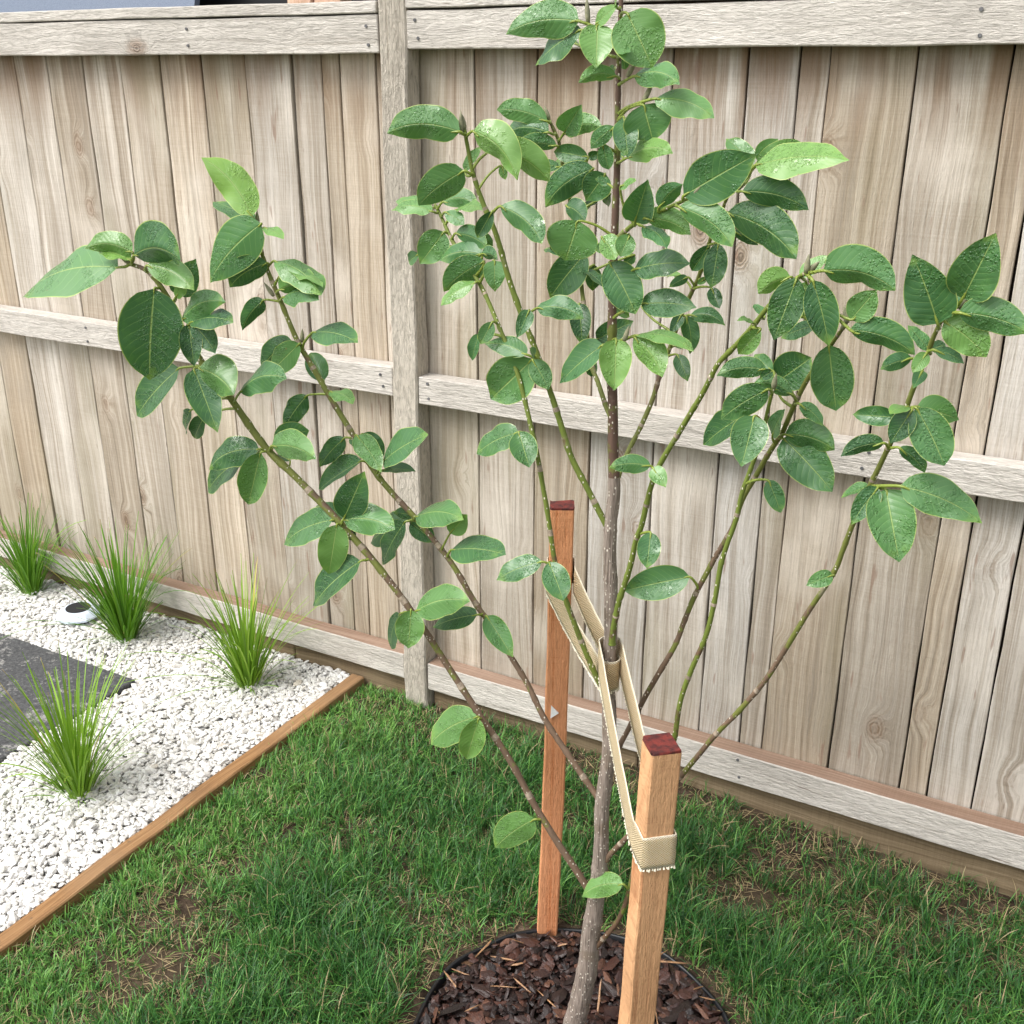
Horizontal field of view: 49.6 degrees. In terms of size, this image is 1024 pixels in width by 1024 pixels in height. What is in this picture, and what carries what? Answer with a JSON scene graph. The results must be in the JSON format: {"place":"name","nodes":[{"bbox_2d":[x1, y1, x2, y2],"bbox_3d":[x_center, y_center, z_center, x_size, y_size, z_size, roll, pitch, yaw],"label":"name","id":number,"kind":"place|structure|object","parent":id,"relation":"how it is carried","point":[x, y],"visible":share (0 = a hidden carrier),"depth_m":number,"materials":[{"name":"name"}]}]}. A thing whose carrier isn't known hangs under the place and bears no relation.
{"place":"outdoors","nodes":[
{"label":"outdoors","id":0,"kind":"place"},
{"bbox_2d":[0,566,349,932],"bbox_3d":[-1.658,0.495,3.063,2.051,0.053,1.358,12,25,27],"label":"gravel","id":1,"kind":"structure","parent":0,"point":[151,789],"depth_m":2.86,"materials":[{"name":"white gravel"}]},
{"bbox_2d":[0,493,84,595],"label":"grass clump","id":2,"kind":"object","parent":1,"relation":"on","point":[28,571],"visible":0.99,"depth_m":3.58,"materials":[{"name":"green plant"}]},
{"bbox_2d":[0,633,134,766],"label":"paving slab","id":3,"kind":"structure","parent":1,"relation":"on","point":[13,662],"depth_m":3.07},
{"bbox_2d":[56,601,99,626],"bbox_3d":[-1.347,0.320,3.447,0.131,0.052,0.131,12,25,27],"label":"solar light","id":4,"kind":"object","parent":1,"relation":"on","point":[74,609],"visible":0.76,"depth_m":3.41,"materials":[{"name":"white plastic"}]},
{"bbox_2d":[0,640,175,813],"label":"grass clump","id":5,"kind":"object","parent":1,"relation":"on","point":[71,756],"visible":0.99,"depth_m":2.58,"materials":[{"name":"green plant"}]},
{"bbox_2d":[1,511,197,642],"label":"grass clump","id":6,"kind":"object","parent":1,"relation":"on","point":[123,618],"visible":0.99,"depth_m":3.28,"materials":[{"name":"green plant"}]},
{"bbox_2d":[111,554,317,707],"bbox_3d":[-0.775,0.344,2.973,0.556,0.354,0.464,-18,28,-38],"label":"grass clump","id":7,"kind":"object","parent":1,"relation":"on","point":[245,668],"visible":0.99,"depth_m":3.04,"materials":[{"name":"green plant"}]},
{"bbox_2d":[0,0,377,12],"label":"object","id":8,"kind":"structure","parent":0,"point":[24,5],"depth_m":5.15,"materials":[{"name":"stone"}]},
{"bbox_2d":[0,680,1023,1023],"bbox_3d":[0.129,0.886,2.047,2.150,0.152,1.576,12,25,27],"label":"grass","id":9,"kind":"structure","parent":0,"point":[344,958],"depth_m":2.28,"materials":[{"name":"green plant"}]},
{"bbox_2d":[413,928,729,1023],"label":"edging ring","id":10,"kind":"object","parent":9,"relation":"on","point":[439,983],"visible":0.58,"depth_m":2.13,"materials":[{"name":"black plastic"}]},
{"bbox_2d":[419,929,724,1023],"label":"bark mulch","id":11,"kind":"object","parent":9,"relation":"on","point":[491,995],"visible":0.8,"depth_m":2.08,"materials":[{"name":"brown wood"}]},
{"bbox_2d":[23,0,1023,1023],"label":"young magnolia tree","id":12,"kind":"object","parent":11,"relation":"on","point":[962,306],"visible":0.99,"depth_m":1.51,"materials":[{"name":"green plant"}]},
{"bbox_2d":[537,500,574,935],"bbox_3d":[0.078,0.438,2.071,0.058,0.980,0.053,1,22,2],"label":"wooden stake","id":13,"kind":"object","parent":11,"relation":"on","point":[557,661],"visible":0.83,"depth_m":2.04,"materials":[{"name":"brown wood"}]},
{"bbox_2d":[546,557,619,693],"bbox_3d":[0.109,0.177,1.812,0.058,0.083,0.333,-4,22,-9],"label":"tree tie","id":14,"kind":"object","parent":13,"relation":"attached to","point":[593,623],"visible":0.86,"depth_m":1.81,"materials":[{"name":"beige fabric"}]},
{"bbox_2d":[618,732,681,1023],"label":"wooden stake","id":15,"kind":"object","parent":11,"relation":"on","point":[659,771],"visible":0.97,"depth_m":1.48,"materials":[{"name":"brown wood"}]},
{"bbox_2d":[596,636,676,872],"bbox_3d":[0.165,0.330,1.566,0.050,0.182,0.319,-4,22,-9],"label":"tree tie","id":16,"kind":"object","parent":15,"relation":"attached to","point":[657,852],"visible":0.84,"depth_m":1.55,"materials":[{"name":"beige fabric"}]},
{"label":"ground","id":17,"kind":"structure","parent":0,"visible":0},
{"bbox_2d":[0,674,364,959],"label":"garden edging","id":18,"kind":"object","parent":17,"relation":"on","point":[91,877],"visible":0.5,"depth_m":2.50,"materials":[{"name":"brown wood"}]},
{"bbox_2d":[0,0,1023,900],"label":"fence","id":19,"kind":"object","parent":17,"relation":"on","point":[884,710],"visible":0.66,"depth_m":2.53,"materials":[{"name":"beige wood"}]}
]}

